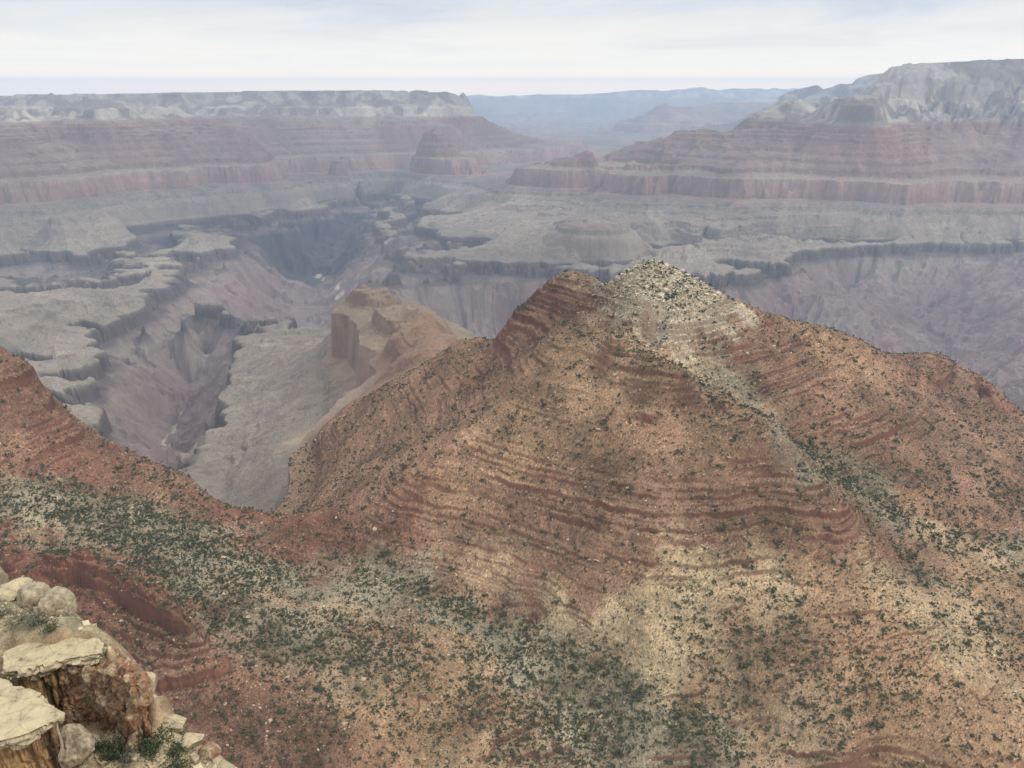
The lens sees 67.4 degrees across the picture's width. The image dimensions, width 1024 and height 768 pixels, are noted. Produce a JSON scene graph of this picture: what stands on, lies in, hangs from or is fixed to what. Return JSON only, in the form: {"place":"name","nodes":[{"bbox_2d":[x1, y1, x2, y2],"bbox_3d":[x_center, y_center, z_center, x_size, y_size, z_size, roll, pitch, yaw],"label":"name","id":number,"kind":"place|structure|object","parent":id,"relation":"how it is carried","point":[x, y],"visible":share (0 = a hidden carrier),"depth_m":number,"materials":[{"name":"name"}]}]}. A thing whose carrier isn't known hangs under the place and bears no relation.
{"place":"outdoors","nodes":[
{"label":"outdoors","id":0,"kind":"place"},
{"bbox_2d":[0,586,237,767],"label":"rocky ground","id":1,"kind":"structure","parent":0,"point":[160,709],"depth_m":77.98,"materials":[{"name":"beige stone"}]},
{"bbox_2d":[0,567,8,584],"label":"rock pillar","id":2,"kind":"object","parent":1,"relation":"on","point":[4,578],"visible":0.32,"depth_m":90.42,"materials":[{"name":"stone"}]},
{"bbox_2d":[0,603,16,618],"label":"bush","id":3,"kind":"object","parent":1,"relation":"on","point":[4,613],"visible":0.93,"depth_m":81.27,"materials":[{"name":"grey plant"}]},
{"bbox_2d":[0,577,32,600],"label":"rock slab","id":4,"kind":"object","parent":1,"relation":"on","point":[9,590],"visible":0.77,"depth_m":85.93,"materials":[{"name":"stone"}]},
{"bbox_2d":[3,609,30,632],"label":"bush","id":5,"kind":"object","parent":1,"relation":"on","point":[20,616],"visible":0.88,"depth_m":79.39,"materials":[{"name":"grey plant"}]},
{"bbox_2d":[0,678,64,767],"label":"limestone ledge","id":6,"kind":"object","parent":1,"relation":"on","point":[29,718],"visible":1,"depth_m":65.38,"materials":[{"name":"beige stone"}]},
{"bbox_2d":[56,721,63,760],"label":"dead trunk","id":7,"kind":"object","parent":6,"relation":"on","point":[61,745],"visible":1,"depth_m":65.78,"materials":[{"name":"grey wood"}]},
{"bbox_2d":[17,581,49,608],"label":"boulder","id":8,"kind":"object","parent":1,"relation":"on","point":[30,594],"visible":0.59,"depth_m":84.16,"materials":[{"name":"beige stone"}]},
{"bbox_2d":[18,609,56,633],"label":"bush","id":9,"kind":"object","parent":1,"relation":"on","point":[38,620],"visible":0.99,"depth_m":78.39,"materials":[{"name":"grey plant"}]},
{"bbox_2d":[38,618,62,636],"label":"bush","id":10,"kind":"object","parent":1,"relation":"on","point":[49,630],"visible":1,"depth_m":77.31,"materials":[{"name":"green plant"}]},
{"bbox_2d":[1,638,104,729],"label":"limestone ledge","id":11,"kind":"object","parent":1,"relation":"on","point":[35,666],"visible":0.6,"depth_m":76.27,"materials":[{"name":"beige stone"}]},
{"bbox_2d":[37,586,76,616],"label":"boulder","id":12,"kind":"object","parent":1,"relation":"on","point":[55,600],"visible":0.62,"depth_m":82.09,"materials":[{"name":"beige stone"}]},
{"bbox_2d":[54,609,75,616],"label":"bush","id":13,"kind":"object","parent":1,"relation":"on","point":[65,614],"visible":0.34,"depth_m":80.84,"materials":[{"name":"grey plant"}]},
{"bbox_2d":[57,723,87,749],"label":"boulder","id":14,"kind":"object","parent":1,"relation":"on","point":[69,732],"visible":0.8,"depth_m":72.71,"materials":[{"name":"beige stone"}]},
{"bbox_2d":[57,732,94,767],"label":"boulder","id":15,"kind":"object","parent":1,"relation":"on","point":[80,749],"visible":0.81,"depth_m":72.46,"materials":[{"name":"beige stone"}]},
{"bbox_2d":[73,750,94,767],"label":"bush","id":16,"kind":"object","parent":1,"relation":"on","point":[82,763],"visible":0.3,"depth_m":73.45,"materials":[{"name":"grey plant"}]},
{"bbox_2d":[88,731,100,744],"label":"boulder","id":17,"kind":"object","parent":1,"relation":"on","point":[96,736],"visible":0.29,"depth_m":76.51,"materials":[{"name":"beige stone"}]},
{"bbox_2d":[56,649,153,752],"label":"rock cliff","id":18,"kind":"structure","parent":1,"relation":"on","point":[117,692],"depth_m":76.34,"materials":[{"name":"brown stone"}]},
{"bbox_2d":[91,732,127,766],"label":"bush","id":19,"kind":"object","parent":1,"relation":"on","point":[98,746],"visible":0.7,"depth_m":75.28,"materials":[{"name":"green plant"}]},
{"bbox_2d":[100,741,130,767],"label":"bush","id":20,"kind":"object","parent":1,"relation":"on","point":[113,758],"visible":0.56,"depth_m":74.99,"materials":[{"name":"green plant"}]},
{"bbox_2d":[0,583,236,767],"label":"scree","id":21,"kind":"structure","parent":1,"relation":"on","point":[195,756],"depth_m":77.21,"materials":[{"name":"stone"}]},
{"bbox_2d":[116,749,134,767],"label":"bush","id":22,"kind":"object","parent":1,"relation":"on","point":[127,758],"visible":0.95,"depth_m":74.65,"materials":[{"name":"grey plant"}]},
{"bbox_2d":[122,722,179,767],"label":"bush","id":23,"kind":"object","parent":1,"relation":"on","point":[149,751],"visible":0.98,"depth_m":75.61,"materials":[{"name":"green plant"}]},
{"bbox_2d":[147,672,157,693],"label":"boulder","id":24,"kind":"object","parent":1,"relation":"on","point":[153,680],"visible":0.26,"depth_m":78.96,"materials":[{"name":"stone"}]},
{"bbox_2d":[165,714,186,732],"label":"boulder","id":25,"kind":"object","parent":1,"relation":"on","point":[177,721],"visible":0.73,"depth_m":78.23,"materials":[{"name":"stone"}]},
{"bbox_2d":[159,737,193,767],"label":"bush","id":26,"kind":"object","parent":1,"relation":"on","point":[173,753],"visible":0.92,"depth_m":76.06,"materials":[{"name":"green plant"}]},
{"bbox_2d":[180,732,204,751],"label":"boulder","id":27,"kind":"object","parent":1,"relation":"on","point":[192,740],"visible":0.97,"depth_m":77.73,"materials":[{"name":"stone"}]},
{"bbox_2d":[198,741,221,759],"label":"boulder","id":28,"kind":"object","parent":1,"relation":"on","point":[210,750],"visible":1,"depth_m":76.68,"materials":[{"name":"beige stone"}]},
{"bbox_2d":[0,73,882,166],"bbox_3d":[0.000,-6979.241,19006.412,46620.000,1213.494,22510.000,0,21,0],"label":"canyon rim","id":29,"kind":"object","parent":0,"point":[499,131],"visible":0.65,"depth_m":9579.30,"materials":[{"name":"grey stone"}]},
{"bbox_2d":[0,261,1023,767],"bbox_3d":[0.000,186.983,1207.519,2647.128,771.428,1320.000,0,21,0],"label":"hills","id":30,"kind":"structure","parent":0,"point":[272,489],"depth_m":847.37,"materials":[{"name":"brown stone"}]},
{"bbox_2d":[161,599,169,606],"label":"juniper tree","id":31,"kind":"object","parent":30,"relation":"on","point":[165,602],"visible":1,"depth_m":709.16,"materials":[{"name":"green plant"}]},
{"bbox_2d":[176,709,184,715],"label":"juniper tree","id":32,"kind":"object","parent":30,"relation":"on","point":[180,712],"visible":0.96,"depth_m":647.42,"materials":[{"name":"green plant"}]},
{"bbox_2d":[212,707,222,713],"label":"juniper tree","id":33,"kind":"object","parent":30,"relation":"on","point":[219,710],"visible":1,"depth_m":654.48,"materials":[{"name":"green plant"}]},
{"bbox_2d":[277,707,286,713],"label":"juniper tree","id":34,"kind":"object","parent":30,"relation":"on","point":[282,709],"visible":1,"depth_m":660.56,"materials":[{"name":"green plant"}]},
{"bbox_2d":[278,611,287,616],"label":"juniper tree","id":35,"kind":"object","parent":30,"relation":"on","point":[283,614],"visible":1,"depth_m":778.39,"materials":[{"name":"green plant"}]},
{"bbox_2d":[280,639,289,645],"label":"juniper tree","id":36,"kind":"object","parent":30,"relation":"on","point":[284,644],"visible":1,"depth_m":738.92,"materials":[{"name":"green plant"}]},
{"bbox_2d":[295,647,301,654],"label":"juniper tree","id":37,"kind":"object","parent":30,"relation":"on","point":[298,649],"visible":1,"depth_m":731.01,"materials":[{"name":"green plant"}]},
{"bbox_2d":[319,685,326,693],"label":"juniper tree","id":38,"kind":"object","parent":30,"relation":"on","point":[322,688],"visible":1,"depth_m":688.52,"materials":[{"name":"green plant"}]},
{"bbox_2d":[342,668,350,675],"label":"juniper tree","id":39,"kind":"object","parent":30,"relation":"on","point":[346,671],"visible":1,"depth_m":715.18,"materials":[{"name":"green plant"}]},
{"bbox_2d":[345,712,354,717],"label":"juniper tree","id":40,"kind":"object","parent":30,"relation":"on","point":[352,715],"visible":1,"depth_m":669.24,"materials":[{"name":"green plant"}]},
{"bbox_2d":[361,690,368,696],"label":"juniper tree","id":41,"kind":"object","parent":30,"relation":"on","point":[364,693],"visible":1,"depth_m":695.38,"materials":[{"name":"green plant"}]},
{"bbox_2d":[391,751,399,757],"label":"juniper tree","id":42,"kind":"object","parent":30,"relation":"on","point":[393,753],"visible":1,"depth_m":653.88,"materials":[{"name":"green plant"}]},
{"bbox_2d":[395,632,402,640],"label":"juniper tree","id":43,"kind":"object","parent":30,"relation":"on","point":[399,637],"visible":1,"depth_m":774.12,"materials":[{"name":"green plant"}]},
{"bbox_2d":[401,660,410,666],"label":"juniper tree","id":44,"kind":"object","parent":30,"relation":"on","point":[405,663],"visible":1,"depth_m":742.14,"materials":[{"name":"green plant"}]},
{"bbox_2d":[471,709,475,718],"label":"juniper tree","id":45,"kind":"object","parent":30,"relation":"on","point":[473,711],"visible":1,"depth_m":708.88,"materials":[{"name":"green plant"}]},
{"bbox_2d":[0,259,1023,767],"bbox_3d":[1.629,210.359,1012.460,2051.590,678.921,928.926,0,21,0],"label":"shrubs","id":46,"kind":"object","parent":30,"relation":"on","point":[84,509],"visible":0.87,"depth_m":834.02,"materials":[{"name":"green plant"}]},
{"bbox_2d":[0,260,1023,767],"bbox_3d":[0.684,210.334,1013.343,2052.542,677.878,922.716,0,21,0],"label":"boulders","id":47,"kind":"object","parent":30,"relation":"on","point":[662,650],"visible":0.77,"depth_m":839.63,"materials":[{"name":"brown stone"}]},
{"bbox_2d":[0,260,1023,767],"bbox_3d":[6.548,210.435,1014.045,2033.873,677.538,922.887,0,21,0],"label":"rubble","id":48,"kind":"object","parent":30,"relation":"on","point":[672,276],"visible":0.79,"depth_m":928.26,"materials":[{"name":"stone"}]},
{"bbox_2d":[510,682,518,689],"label":"juniper tree","id":49,"kind":"object","parent":30,"relation":"on","point":[514,685],"visible":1,"depth_m":737.56,"materials":[{"name":"green plant"}]},
{"bbox_2d":[548,729,554,737],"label":"juniper tree","id":50,"kind":"object","parent":30,"relation":"on","point":[550,731],"visible":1,"depth_m":709.06,"materials":[{"name":"green plant"}]},
{"bbox_2d":[555,734,560,744],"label":"juniper tree","id":51,"kind":"object","parent":30,"relation":"on","point":[558,739],"visible":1,"depth_m":702.44,"materials":[{"name":"green plant"}]},
{"bbox_2d":[569,711,579,718],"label":"juniper tree","id":52,"kind":"object","parent":30,"relation":"on","point":[575,713],"visible":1,"depth_m":722.49,"materials":[{"name":"green plant"}]},
{"bbox_2d":[580,732,589,739],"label":"juniper tree","id":53,"kind":"object","parent":30,"relation":"on","point":[586,734],"visible":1,"depth_m":710.28,"materials":[{"name":"green plant"}]},
{"bbox_2d":[590,700,598,705],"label":"juniper tree","id":54,"kind":"object","parent":30,"relation":"on","point":[596,702],"visible":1,"depth_m":726.58,"materials":[{"name":"green plant"}]},
{"bbox_2d":[599,736,606,744],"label":"juniper tree","id":55,"kind":"object","parent":30,"relation":"on","point":[604,738],"visible":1,"depth_m":706.14,"materials":[{"name":"green plant"}]},
{"bbox_2d":[634,694,644,701],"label":"juniper tree","id":56,"kind":"object","parent":30,"relation":"on","point":[638,699],"visible":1,"depth_m":715.90,"materials":[{"name":"green plant"}]},
{"bbox_2d":[637,689,646,694],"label":"juniper tree","id":57,"kind":"object","parent":30,"relation":"on","point":[642,692],"visible":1,"depth_m":721.84,"materials":[{"name":"green plant"}]},
{"bbox_2d":[675,726,683,733],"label":"juniper tree","id":58,"kind":"object","parent":30,"relation":"on","point":[679,731],"visible":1,"depth_m":693.51,"materials":[{"name":"green plant"}]},
{"bbox_2d":[676,734,684,741],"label":"juniper tree","id":59,"kind":"object","parent":30,"relation":"on","point":[681,739],"visible":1,"depth_m":690.67,"materials":[{"name":"green plant"}]},
{"bbox_2d":[744,660,752,665],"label":"juniper tree","id":60,"kind":"object","parent":30,"relation":"on","point":[749,662],"visible":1,"depth_m":738.26,"materials":[{"name":"green plant"}]},
{"bbox_2d":[753,700,763,705],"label":"juniper tree","id":61,"kind":"object","parent":30,"relation":"on","point":[760,704],"visible":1,"depth_m":716.66,"materials":[{"name":"green plant"}]},
{"bbox_2d":[795,668,802,677],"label":"juniper tree","id":62,"kind":"object","parent":30,"relation":"on","point":[799,670],"visible":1,"depth_m":732.26,"materials":[{"name":"green plant"}]},
{"bbox_2d":[796,698,806,707],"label":"juniper tree","id":63,"kind":"object","parent":30,"relation":"on","point":[800,703],"visible":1,"depth_m":713.75,"materials":[{"name":"green plant"}]},
{"bbox_2d":[871,717,877,726],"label":"juniper tree","id":64,"kind":"object","parent":30,"relation":"on","point":[874,722],"visible":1,"depth_m":703.05,"materials":[{"name":"green plant"}]},
{"bbox_2d":[876,722,883,730],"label":"juniper tree","id":65,"kind":"object","parent":30,"relation":"on","point":[878,725],"visible":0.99,"depth_m":705.25,"materials":[{"name":"green plant"}]},
{"bbox_2d":[998,750,1012,759],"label":"juniper tree","id":66,"kind":"object","parent":30,"relation":"on","point":[1008,757],"visible":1,"depth_m":678.46,"materials":[{"name":"green plant"}]},
{"bbox_2d":[0,59,1023,501],"bbox_3d":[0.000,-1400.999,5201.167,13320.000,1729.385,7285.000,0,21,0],"label":"canyon","id":67,"kind":"structure","parent":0,"point":[222,309],"depth_m":5392.92,"materials":[{"name":"stone"}]},
{"bbox_2d":[0,0,1023,125],"label":"sky","id":68,"kind":"structure","parent":0,"point":[67,47],"materials":[{"name":"white"}]}
]}

